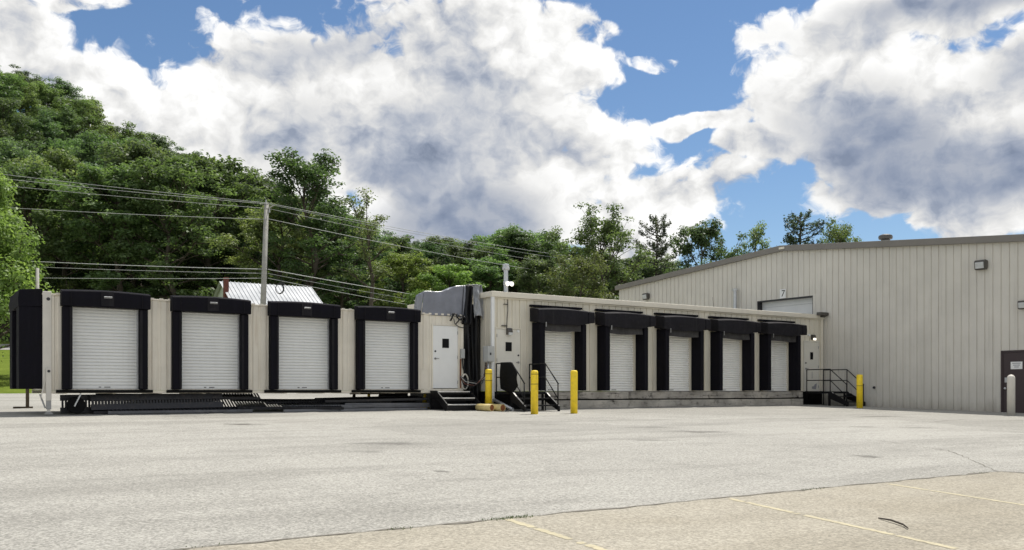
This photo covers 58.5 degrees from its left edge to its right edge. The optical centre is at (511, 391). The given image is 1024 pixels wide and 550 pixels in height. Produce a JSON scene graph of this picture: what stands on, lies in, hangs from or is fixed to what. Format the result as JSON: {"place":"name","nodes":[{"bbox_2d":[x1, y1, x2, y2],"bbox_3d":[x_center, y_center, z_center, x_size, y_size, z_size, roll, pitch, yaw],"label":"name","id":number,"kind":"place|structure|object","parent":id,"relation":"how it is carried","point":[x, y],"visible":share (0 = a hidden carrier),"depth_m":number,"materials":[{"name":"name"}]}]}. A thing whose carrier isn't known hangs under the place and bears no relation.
{"place":"outdoors","nodes":[
{"label":"outdoors","id":0,"kind":"place"},
{"bbox_2d":[0,137,354,393],"bbox_3d":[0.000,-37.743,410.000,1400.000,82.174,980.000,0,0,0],"label":"terrain","id":1,"kind":"structure","parent":0,"point":[5,367],"depth_m":57.78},
{"bbox_2d":[0,119,14,149],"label":"broadleaf tree","id":2,"kind":"object","parent":1,"relation":"on","point":[3,132],"visible":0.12,"depth_m":117.18,"materials":[{"name":"green plant"}]},
{"bbox_2d":[0,65,27,140],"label":"broadleaf tree","id":3,"kind":"object","parent":1,"relation":"on","point":[7,85],"visible":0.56,"depth_m":136.42,"materials":[{"name":"green plant"}]},
{"bbox_2d":[0,136,39,161],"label":"broadleaf tree","id":4,"kind":"object","parent":1,"relation":"on","point":[24,144],"visible":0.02,"depth_m":104.59,"materials":[{"name":"green plant"}]},
{"bbox_2d":[0,71,41,130],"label":"broadleaf tree","id":5,"kind":"object","parent":1,"relation":"on","point":[32,100],"visible":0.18,"depth_m":144.67,"materials":[{"name":"green plant"}]},
{"bbox_2d":[0,97,45,155],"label":"broadleaf tree","id":6,"kind":"object","parent":1,"relation":"on","point":[19,120],"visible":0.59,"depth_m":124.21,"materials":[{"name":"green plant"}]},
{"bbox_2d":[8,64,45,113],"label":"broadleaf tree","id":7,"kind":"object","parent":1,"relation":"on","point":[29,79],"visible":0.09,"depth_m":162.75,"materials":[{"name":"green plant"}]},
{"bbox_2d":[0,165,57,361],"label":"broadleaf tree","id":8,"kind":"object","parent":1,"relation":"on","point":[14,257],"visible":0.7,"depth_m":45.97,"materials":[{"name":"green plant"}]},
{"bbox_2d":[0,138,72,269],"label":"broadleaf tree","id":9,"kind":"object","parent":1,"relation":"on","point":[10,152],"visible":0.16,"depth_m":96.44,"materials":[{"name":"green plant"}]},
{"bbox_2d":[12,110,63,165],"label":"broadleaf tree","id":10,"kind":"object","parent":1,"relation":"on","point":[45,128],"visible":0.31,"depth_m":130.21,"materials":[{"name":"green plant"}]},
{"bbox_2d":[0,160,87,297],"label":"broadleaf tree","id":11,"kind":"object","parent":1,"relation":"on","point":[28,197],"visible":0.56,"depth_m":76.83,"materials":[{"name":"green plant"}]},
{"bbox_2d":[26,81,68,136],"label":"broadleaf tree","id":12,"kind":"object","parent":1,"relation":"on","point":[46,96],"visible":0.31,"depth_m":152.69,"materials":[{"name":"green plant"}]},
{"bbox_2d":[31,104,83,150],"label":"broadleaf tree","id":13,"kind":"object","parent":1,"relation":"on","point":[66,124],"visible":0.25,"depth_m":139.22,"materials":[{"name":"green plant"}]},
{"bbox_2d":[27,76,87,132],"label":"broadleaf tree","id":14,"kind":"object","parent":1,"relation":"on","point":[68,86],"visible":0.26,"depth_m":158.35,"materials":[{"name":"green plant"}]},
{"bbox_2d":[5,146,125,292],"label":"broadleaf tree","id":15,"kind":"object","parent":1,"relation":"on","point":[68,165],"visible":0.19,"depth_m":84.78,"materials":[{"name":"green plant"}]},
{"bbox_2d":[41,131,99,216],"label":"broadleaf tree","id":16,"kind":"object","parent":1,"relation":"on","point":[65,146],"visible":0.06,"depth_m":123.41,"materials":[{"name":"green plant"}]},
{"bbox_2d":[30,96,112,147],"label":"broadleaf tree","id":17,"kind":"object","parent":1,"relation":"on","point":[81,110],"visible":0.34,"depth_m":145.81,"materials":[{"name":"green plant"}]},
{"bbox_2d":[50,128,121,288],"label":"broadleaf tree","id":18,"kind":"object","parent":1,"relation":"on","point":[82,153],"visible":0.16,"depth_m":111.45,"materials":[{"name":"green plant"}]},
{"bbox_2d":[55,106,117,140],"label":"broadleaf tree","id":19,"kind":"object","parent":1,"relation":"on","point":[99,117],"visible":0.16,"depth_m":153.42,"materials":[{"name":"green plant"}]},
{"bbox_2d":[40,159,134,282],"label":"broadleaf tree","id":20,"kind":"object","parent":1,"relation":"on","point":[79,275],"visible":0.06,"depth_m":94.10,"materials":[{"name":"green plant"}]},
{"bbox_2d":[34,161,182,298],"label":"broadleaf tree","id":21,"kind":"object","parent":1,"relation":"on","point":[91,200],"visible":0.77,"depth_m":75.35,"materials":[{"name":"green plant"}]},
{"bbox_2d":[99,134,156,152],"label":"broadleaf tree","id":22,"kind":"object","parent":1,"relation":"on","point":[114,140],"visible":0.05,"depth_m":138.41,"materials":[{"name":"green plant"}]},
{"bbox_2d":[83,137,184,292],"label":"broadleaf tree","id":23,"kind":"object","parent":1,"relation":"on","point":[136,150],"visible":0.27,"depth_m":84.71,"materials":[{"name":"green plant"}]},
{"bbox_2d":[88,209,180,298],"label":"broadleaf tree","id":24,"kind":"object","parent":1,"relation":"on","point":[128,280],"depth_m":89.64,"materials":[{"name":"green plant"}]},
{"bbox_2d":[113,120,171,154],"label":"broadleaf tree","id":25,"kind":"object","parent":1,"relation":"on","point":[129,133],"visible":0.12,"depth_m":144.13,"materials":[{"name":"green plant"}]},
{"bbox_2d":[144,131,179,155],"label":"broadleaf tree","id":26,"kind":"object","parent":1,"relation":"on","point":[159,143],"visible":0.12,"depth_m":152.86,"materials":[{"name":"green plant"}]},
{"bbox_2d":[90,155,238,299],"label":"broadleaf tree","id":27,"kind":"object","parent":1,"relation":"on","point":[172,175],"visible":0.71,"depth_m":75.28,"materials":[{"name":"green plant"}]},
{"bbox_2d":[143,149,270,295],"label":"broadleaf tree","id":28,"kind":"object","parent":1,"relation":"on","point":[229,170],"visible":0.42,"depth_m":84.82,"materials":[{"name":"green plant"}]},
{"bbox_2d":[172,185,261,290],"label":"broadleaf tree","id":29,"kind":"object","parent":1,"relation":"on","point":[224,265],"visible":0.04,"depth_m":92.01,"materials":[{"name":"green plant"}]},
{"bbox_2d":[233,166,294,277],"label":"broadleaf tree","id":30,"kind":"object","parent":1,"relation":"on","point":[262,182],"visible":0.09,"depth_m":106.64,"materials":[{"name":"green plant"}]},
{"bbox_2d":[260,200,273,304],"bbox_3d":[-13.988,-5.466,51.995,1.004,10.780,0.390,0,0,0],"label":"utility pole","id":31,"kind":"object","parent":1,"relation":"on","point":[264,256],"visible":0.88,"depth_m":51.88,"materials":[{"name":"grey wood"}]},
{"bbox_2d":[27,261,266,269],"bbox_3d":[-30.951,-7.628,49.514,34.428,1.474,0.039,0,0,-8],"label":"power line","id":32,"kind":"object","parent":31,"relation":"attached to","point":[150,266],"visible":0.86,"depth_m":51.01,"materials":[{"name":"metal"}]},
{"bbox_2d":[65,278,254,278],"bbox_3d":[-30.950,-6.412,49.514,34.428,0.445,0.028,0,0,-8],"label":"power line","id":33,"kind":"object","parent":31,"relation":"attached to","point":[159,278],"visible":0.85,"depth_m":51.08,"materials":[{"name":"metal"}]},
{"bbox_2d":[269,204,569,259],"bbox_3d":[5.325,-11.932,77.950,0.026,2.706,64.694,0,0,36],"label":"power line","id":34,"kind":"object","parent":31,"relation":"attached to","point":[408,232],"visible":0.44,"depth_m":61.24,"materials":[{"name":"metal"}]},
{"bbox_2d":[270,219,599,278],"bbox_3d":[5.325,-10.656,77.950,0.031,2.160,64.694,0,0,36],"label":"power line","id":35,"kind":"object","parent":31,"relation":"attached to","point":[396,245],"visible":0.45,"depth_m":59.91,"materials":[{"name":"metal"}]},
{"bbox_2d":[269,203,679,268],"bbox_3d":[5.325,-12.128,77.950,0.028,2.938,64.694,0,0,36],"label":"power line","id":36,"kind":"object","parent":31,"relation":"attached to","point":[404,229],"visible":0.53,"depth_m":60.52,"materials":[{"name":"metal"}]},
{"bbox_2d":[205,198,328,285],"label":"broadleaf tree","id":37,"kind":"object","parent":1,"relation":"on","point":[256,219],"visible":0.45,"depth_m":74.72,"materials":[{"name":"green plant"}]},
{"bbox_2d":[213,277,321,304],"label":"house","id":38,"kind":"structure","parent":1,"relation":"on","point":[225,288],"depth_m":57.65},
{"bbox_2d":[224,197,314,286],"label":"broadleaf tree","id":39,"kind":"object","parent":1,"relation":"on","point":[269,262],"visible":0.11,"depth_m":85.90,"materials":[{"name":"green plant"}]},
{"bbox_2d":[257,146,367,303],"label":"broadleaf tree","id":40,"kind":"object","parent":1,"relation":"on","point":[309,178],"visible":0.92,"depth_m":72.02,"materials":[{"name":"green plant"}]},
{"bbox_2d":[280,194,362,301],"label":"broadleaf tree","id":41,"kind":"object","parent":1,"relation":"on","point":[301,283],"visible":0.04,"depth_m":89.72,"materials":[{"name":"green plant"}]},
{"bbox_2d":[295,204,390,308],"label":"broadleaf tree","id":42,"kind":"object","parent":1,"relation":"on","point":[344,303],"visible":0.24,"depth_m":78.46,"materials":[{"name":"green plant"}]},
{"bbox_2d":[309,224,396,309],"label":"broadleaf tree","id":43,"kind":"object","parent":1,"relation":"on","point":[374,260],"visible":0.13,"depth_m":84.72,"materials":[{"name":"green plant"}]},
{"bbox_2d":[330,187,401,305],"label":"broadleaf tree","id":44,"kind":"object","parent":1,"relation":"on","point":[373,271],"visible":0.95,"depth_m":69.84,"materials":[{"name":"green plant"}]},
{"bbox_2d":[353,235,417,306],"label":"broadleaf tree","id":45,"kind":"object","parent":1,"relation":"on","point":[398,241],"visible":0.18,"depth_m":93.56,"materials":[{"name":"green plant"}]},
{"bbox_2d":[357,251,434,307],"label":"broadleaf tree","id":46,"kind":"object","parent":1,"relation":"on","point":[401,263],"visible":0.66,"depth_m":73.47,"materials":[{"name":"green plant"}]},
{"bbox_2d":[374,230,422,306],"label":"broadleaf tree","id":47,"kind":"object","parent":1,"relation":"on","point":[407,235],"visible":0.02,"depth_m":100.42,"materials":[{"name":"green plant"}]},
{"bbox_2d":[403,289,423,306],"bbox_3d":[-6.050,-3.960,60.047,3.038,5.378,2.968,0,0,18],"label":"bush","id":48,"kind":"object","parent":1,"relation":"on","point":[411,298],"visible":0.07,"depth_m":59.85,"materials":[{"name":"green plant"}]},
{"bbox_2d":[379,242,454,307],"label":"broadleaf tree","id":49,"kind":"object","parent":1,"relation":"on","point":[431,248],"visible":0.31,"depth_m":83.42,"materials":[{"name":"green plant"}]},
{"bbox_2d":[408,235,461,286],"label":"broadleaf tree","id":50,"kind":"object","parent":1,"relation":"on","point":[431,239],"visible":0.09,"depth_m":94.50,"materials":[{"name":"green plant"}]},
{"bbox_2d":[410,263,487,293],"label":"broadleaf tree","id":51,"kind":"object","parent":1,"relation":"on","point":[445,274],"visible":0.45,"depth_m":71.63,"materials":[{"name":"green plant"}]},
{"bbox_2d":[415,236,495,291],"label":"broadleaf tree","id":52,"kind":"object","parent":1,"relation":"on","point":[458,252],"visible":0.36,"depth_m":79.47,"materials":[{"name":"green plant"}]},
{"bbox_2d":[463,247,519,291],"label":"broadleaf tree","id":53,"kind":"object","parent":1,"relation":"on","point":[480,269],"visible":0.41,"depth_m":75.16,"materials":[{"name":"green plant"}]},
{"bbox_2d":[454,223,547,291],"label":"broadleaf tree","id":54,"kind":"object","parent":1,"relation":"on","point":[496,241],"visible":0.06,"depth_m":82.41,"materials":[{"name":"green plant"}]},
{"bbox_2d":[483,227,566,292],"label":"broadleaf tree","id":55,"kind":"object","parent":1,"relation":"on","point":[518,239],"visible":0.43,"depth_m":78.56,"materials":[{"name":"green plant"}]},
{"bbox_2d":[505,250,581,295],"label":"broadleaf tree","id":56,"kind":"object","parent":1,"relation":"on","point":[535,273],"visible":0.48,"depth_m":73.05,"materials":[{"name":"green plant"}]},
{"bbox_2d":[536,225,576,294],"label":"broadleaf tree","id":57,"kind":"object","parent":1,"relation":"on","point":[550,234],"visible":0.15,"depth_m":81.64,"materials":[{"name":"green plant"}]},
{"bbox_2d":[533,249,615,299],"bbox_3d":[4.258,-5.383,64.110,6.244,8.995,5.055,0,0,-6],"label":"broadleaf tree","id":58,"kind":"object","parent":1,"relation":"on","point":[582,268],"visible":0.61,"depth_m":63.77,"materials":[{"name":"green plant"}]},
{"bbox_2d":[557,202,657,299],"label":"broadleaf tree","id":59,"kind":"object","parent":1,"relation":"on","point":[610,231],"visible":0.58,"depth_m":70.80,"materials":[{"name":"green plant"}]},
{"bbox_2d":[574,253,660,297],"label":"broadleaf tree","id":60,"kind":"object","parent":1,"relation":"on","point":[644,276],"visible":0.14,"depth_m":78.11,"materials":[{"name":"green plant"}]},
{"bbox_2d":[632,214,677,275],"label":"conifer","id":61,"kind":"object","parent":1,"relation":"on","point":[657,249],"visible":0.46,"depth_m":79.63,"materials":[{"name":"green plant"}]},
{"bbox_2d":[661,217,748,273],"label":"broadleaf tree","id":62,"kind":"object","parent":1,"relation":"on","point":[700,236],"visible":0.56,"depth_m":73.34,"materials":[{"name":"green plant"}]},
{"bbox_2d":[738,220,771,254],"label":"broadleaf tree","id":63,"kind":"object","parent":1,"relation":"on","point":[756,234],"visible":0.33,"depth_m":87.86,"materials":[{"name":"green plant"}]},
{"bbox_2d":[776,209,827,245],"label":"conifer","id":64,"kind":"object","parent":1,"relation":"on","point":[790,239],"visible":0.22,"depth_m":89.64,"materials":[{"name":"green plant"}]},
{"bbox_2d":[816,215,861,243],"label":"broadleaf tree","id":65,"kind":"object","parent":1,"relation":"on","point":[842,233],"visible":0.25,"depth_m":87.06,"materials":[{"name":"green plant"}]},
{"bbox_2d":[0,393,1023,549],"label":"parking lot","id":66,"kind":"structure","parent":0,"point":[137,481],"depth_m":13.05,"materials":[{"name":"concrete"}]},
{"bbox_2d":[92,410,149,413],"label":"rack panel","id":67,"kind":"object","parent":66,"relation":"on","point":[101,412],"visible":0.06,"depth_m":24.55,"materials":[{"name":"metal"}]},
{"bbox_2d":[90,393,222,410],"bbox_3d":[-9.842,0.295,25.505,3.500,0.420,0.070,-1,-16,-33],"label":"rack panel","id":68,"kind":"object","parent":67,"relation":"on","point":[144,405],"visible":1,"depth_m":25.43,"materials":[{"name":"metal"}]},
{"bbox_2d":[60,393,218,413],"bbox_3d":[-10.310,0.331,25.577,4.200,0.500,0.070,-1,-2,-34],"label":"rack panel","id":69,"kind":"object","parent":66,"relation":"on","point":[66,398],"visible":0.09,"depth_m":24.74,"materials":[{"name":"metal"}]},
{"bbox_2d":[105,406,252,413],"bbox_3d":[-9.274,0.529,25.647,3.900,0.070,0.500,0,10,-34],"label":"rack panel","id":70,"kind":"object","parent":66,"relation":"on","point":[125,411],"visible":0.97,"depth_m":25.41,"materials":[{"name":"grey metal"}]},
{"bbox_2d":[179,393,262,409],"bbox_3d":[-8.457,0.266,26.805,2.300,0.070,0.900,-2,35,-37],"label":"rack panel","id":71,"kind":"object","parent":70,"relation":"on","point":[228,407],"visible":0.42,"depth_m":26.95,"materials":[{"name":"metal"}]},
{"bbox_2d":[96,393,259,399],"bbox_3d":[-9.528,0.159,26.301,4.400,0.072,0.700,0,7,-34],"label":"rack panel","id":72,"kind":"object","parent":71,"relation":"on","point":[240,398],"visible":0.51,"depth_m":27.00,"materials":[{"name":"metal"}]},
{"bbox_2d":[9,289,468,413],"bbox_3d":[-7.642,-1.048,28.007,13.415,3.303,2.820,0,0,-34],"label":"dock trailer","id":73,"kind":"object","parent":66,"relation":"on","point":[64,341],"visible":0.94,"depth_m":26.25,"materials":[{"name":"paint"}]},
{"bbox_2d":[271,408,357,411],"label":"rack panel","id":74,"kind":"object","parent":66,"relation":"on","point":[295,410],"visible":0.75,"depth_m":27.45,"materials":[{"name":"grey metal"}]},
{"bbox_2d":[232,399,343,409],"bbox_3d":[-6.746,0.393,27.586,3.200,0.070,0.900,1,15,-30],"label":"rack panel","id":75,"kind":"object","parent":74,"relation":"on","point":[274,406],"visible":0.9,"depth_m":27.58,"materials":[{"name":"metal"}]},
{"bbox_2d":[257,401,391,403],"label":"rack panel","id":76,"kind":"object","parent":75,"relation":"on","point":[337,402],"visible":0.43,"depth_m":28.77,"materials":[{"name":"metal"}]},
{"bbox_2d":[315,395,428,402],"bbox_3d":[-4.496,0.252,29.579,3.600,0.070,0.900,-1,5,-33],"label":"rack panel","id":77,"kind":"object","parent":75,"relation":"on","point":[372,398],"visible":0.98,"depth_m":29.48,"materials":[{"name":"metal"}]},
{"bbox_2d":[279,403,376,406],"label":"rack panel","id":78,"kind":"object","parent":74,"relation":"on","point":[369,405],"visible":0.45,"depth_m":28.40,"materials":[{"name":"grey metal"}]},
{"bbox_2d":[342,405,429,407],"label":"rack panel","id":79,"kind":"object","parent":74,"relation":"on","point":[384,406],"visible":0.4,"depth_m":29.25,"materials":[{"name":"grey metal"}]},
{"bbox_2d":[340,400,429,404],"bbox_3d":[-4.235,0.380,29.702,3.000,0.070,1.000,0,4,-35],"label":"rack panel","id":80,"kind":"object","parent":79,"relation":"on","point":[408,402],"visible":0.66,"depth_m":29.65,"materials":[{"name":"grey metal"}]},
{"bbox_2d":[340,407,427,410],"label":"rack panel","id":81,"kind":"object","parent":66,"relation":"on","point":[391,408],"visible":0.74,"depth_m":28.95,"materials":[{"name":"grey metal"}]},
{"bbox_2d":[430,391,480,410],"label":"trailer steps","id":82,"kind":"structure","parent":66,"relation":"on","point":[450,400],"depth_m":29.98,"materials":[{"name":"metal"}]},
{"bbox_2d":[475,404,493,410],"bbox_3d":[-0.872,0.527,29.380,0.625,0.244,0.228,0,0,40],"label":"fallen bollard","id":83,"kind":"object","parent":66,"relation":"on","point":[484,407],"visible":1,"depth_m":29.26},
{"bbox_2d":[485,369,491,403],"bbox_3d":[-0.766,-0.020,30.002,0.236,1.409,0.236,0,0,0],"label":"bollard","id":84,"kind":"object","parent":66,"relation":"on","point":[488,386],"visible":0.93,"depth_m":29.91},
{"bbox_2d":[496,362,559,411],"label":"entry stairs","id":85,"kind":"structure","parent":66,"relation":"on","point":[519,403],"depth_m":29.99,"materials":[{"name":"metal"}]},
{"bbox_2d":[500,362,517,391],"bbox_3d":[-0.118,-0.451,29.786,0.104,0.990,1.000,0,0,-34],"label":"rubber sheet","id":86,"kind":"object","parent":85,"relation":"hanging from","point":[508,377],"visible":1,"depth_m":29.75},
{"bbox_2d":[531,370,537,413],"bbox_3d":[0.680,0.062,27.700,0.230,1.382,0.230,0,0,0],"label":"bollard","id":87,"kind":"object","parent":66,"relation":"on","point":[534,391],"visible":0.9,"depth_m":27.61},
{"bbox_2d":[570,370,577,413],"bbox_3d":[1.930,0.051,28.460,0.224,1.400,0.224,0,0,0],"label":"bollard","id":88,"kind":"object","parent":66,"relation":"on","point":[573,391],"visible":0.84,"depth_m":28.37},
{"bbox_2d":[407,263,828,408],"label":"dock building","id":89,"kind":"structure","parent":66,"relation":"on","point":[620,354],"depth_m":34.33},
{"bbox_2d":[414,284,483,403],"bbox_3d":[-2.100,-1.595,30.718,2.412,4.091,0.835,0,0,-34],"label":"tarp","id":90,"kind":"object","parent":89,"relation":"attached to","point":[455,300],"visible":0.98,"depth_m":30.90,"materials":[{"name":"fabric"}]},
{"bbox_2d":[495,327,521,391],"bbox_3d":[-0.114,-1.061,30.967,1.080,2.170,0.120,0,0,-34],"label":"door","id":91,"kind":"structure","parent":89,"relation":"in","point":[508,348],"depth_m":30.97,"materials":[{"name":"paint"}]},
{"bbox_2d":[545,331,573,390],"bbox_3d":[1.497,-1.156,32.174,1.578,2.320,0.150,0,0,-34],"label":"roll door","id":92,"kind":"structure","parent":89,"relation":"in","point":[559,346],"depth_m":32.24,"materials":[{"name":"paint"}]},
{"bbox_2d":[610,333,634,390],"bbox_3d":[3.888,-1.156,33.776,1.578,2.320,0.150,0,0,-34],"label":"roll door","id":93,"kind":"structure","parent":89,"relation":"in","point":[622,347],"depth_m":33.86,"materials":[{"name":"paint"}]},
{"bbox_2d":[669,336,690,390],"bbox_3d":[6.143,-1.156,35.547,1.640,2.320,0.598,0,0,-34],"label":"roll door","id":94,"kind":"structure","parent":89,"relation":"in","point":[679,347],"depth_m":35.48,"materials":[{"name":"paint"}]},
{"bbox_2d":[723,338,741,390],"bbox_3d":[8.533,-1.156,37.142,1.640,2.320,0.598,0,0,-34],"label":"roll door","id":95,"kind":"structure","parent":89,"relation":"in","point":[732,349],"depth_m":37.10,"materials":[{"name":"paint"}]},
{"bbox_2d":[771,341,787,390],"bbox_3d":[11.061,-1.156,38.582,1.578,2.320,0.150,0,0,-34],"label":"roll door","id":96,"kind":"structure","parent":89,"relation":"in","point":[779,349],"depth_m":38.70,"materials":[{"name":"paint"}]},
{"bbox_2d":[803,340,818,391],"bbox_3d":[13.029,-1.081,39.777,1.040,2.210,0.120,0,0,-34],"label":"door","id":97,"kind":"structure","parent":89,"relation":"in","point":[810,348],"depth_m":39.78,"materials":[{"name":"paint"}]},
{"bbox_2d":[615,234,1023,412],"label":"warehouse","id":98,"kind":"structure","parent":66,"relation":"on","point":[932,323],"depth_m":37.12,"materials":[{"name":"metal"}]},
{"bbox_2d":[757,294,815,313],"bbox_3d":[12.665,-3.723,41.978,0.362,1.255,3.320,0,0,-34],"label":"overhead door","id":99,"kind":"structure","parent":98,"relation":"in","point":[808,303],"depth_m":41.92,"materials":[{"name":"white paint"}]},
{"bbox_2d":[1001,350,1023,412],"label":"door","id":100,"kind":"structure","parent":98,"relation":"in","point":[1012,361],"depth_m":33.26,"materials":[{"name":"brown paint"}]},
{"bbox_2d":[806,369,865,406],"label":"entry stairs","id":101,"kind":"structure","parent":66,"relation":"on","point":[832,395],"depth_m":38.54,"materials":[{"name":"metal"}]},
{"bbox_2d":[856,374,862,407],"bbox_3d":[13.720,0.033,36.100,0.246,1.383,0.246,0,0,0],"label":"bollard","id":102,"kind":"object","parent":66,"relation":"on","point":[859,390],"visible":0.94,"depth_m":36.01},
{"bbox_2d":[1007,375,1014,415],"bbox_3d":[16.810,0.161,30.810,0.250,1.434,0.250,0,0,0],"label":"bollard","id":103,"kind":"object","parent":66,"relation":"on","point":[1010,395],"visible":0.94,"depth_m":30.71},
{"bbox_2d":[0,0,1023,267],"label":"sky","id":104,"kind":"structure","parent":0,"point":[902,119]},
{"bbox_2d":[184,472,1023,549],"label":"concrete slab","id":105,"kind":"structure","parent":0,"point":[958,522],"depth_m":7.76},
{"bbox_2d":[505,519,607,549],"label":"parking stripe","id":106,"kind":"object","parent":105,"relation":"on","point":[555,534],"visible":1,"depth_m":7.30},
{"bbox_2d":[170,471,1021,549],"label":"slab joint","id":107,"kind":"object","parent":105,"relation":"on","point":[465,522],"visible":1,"depth_m":8.45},
{"bbox_2d":[730,498,955,548],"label":"parking stripe","id":108,"kind":"object","parent":105,"relation":"on","point":[933,543],"visible":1,"depth_m":7.86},
{"bbox_2d":[890,484,1023,504],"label":"parking stripe","id":109,"kind":"object","parent":105,"relation":"on","point":[956,494],"visible":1,"depth_m":10.01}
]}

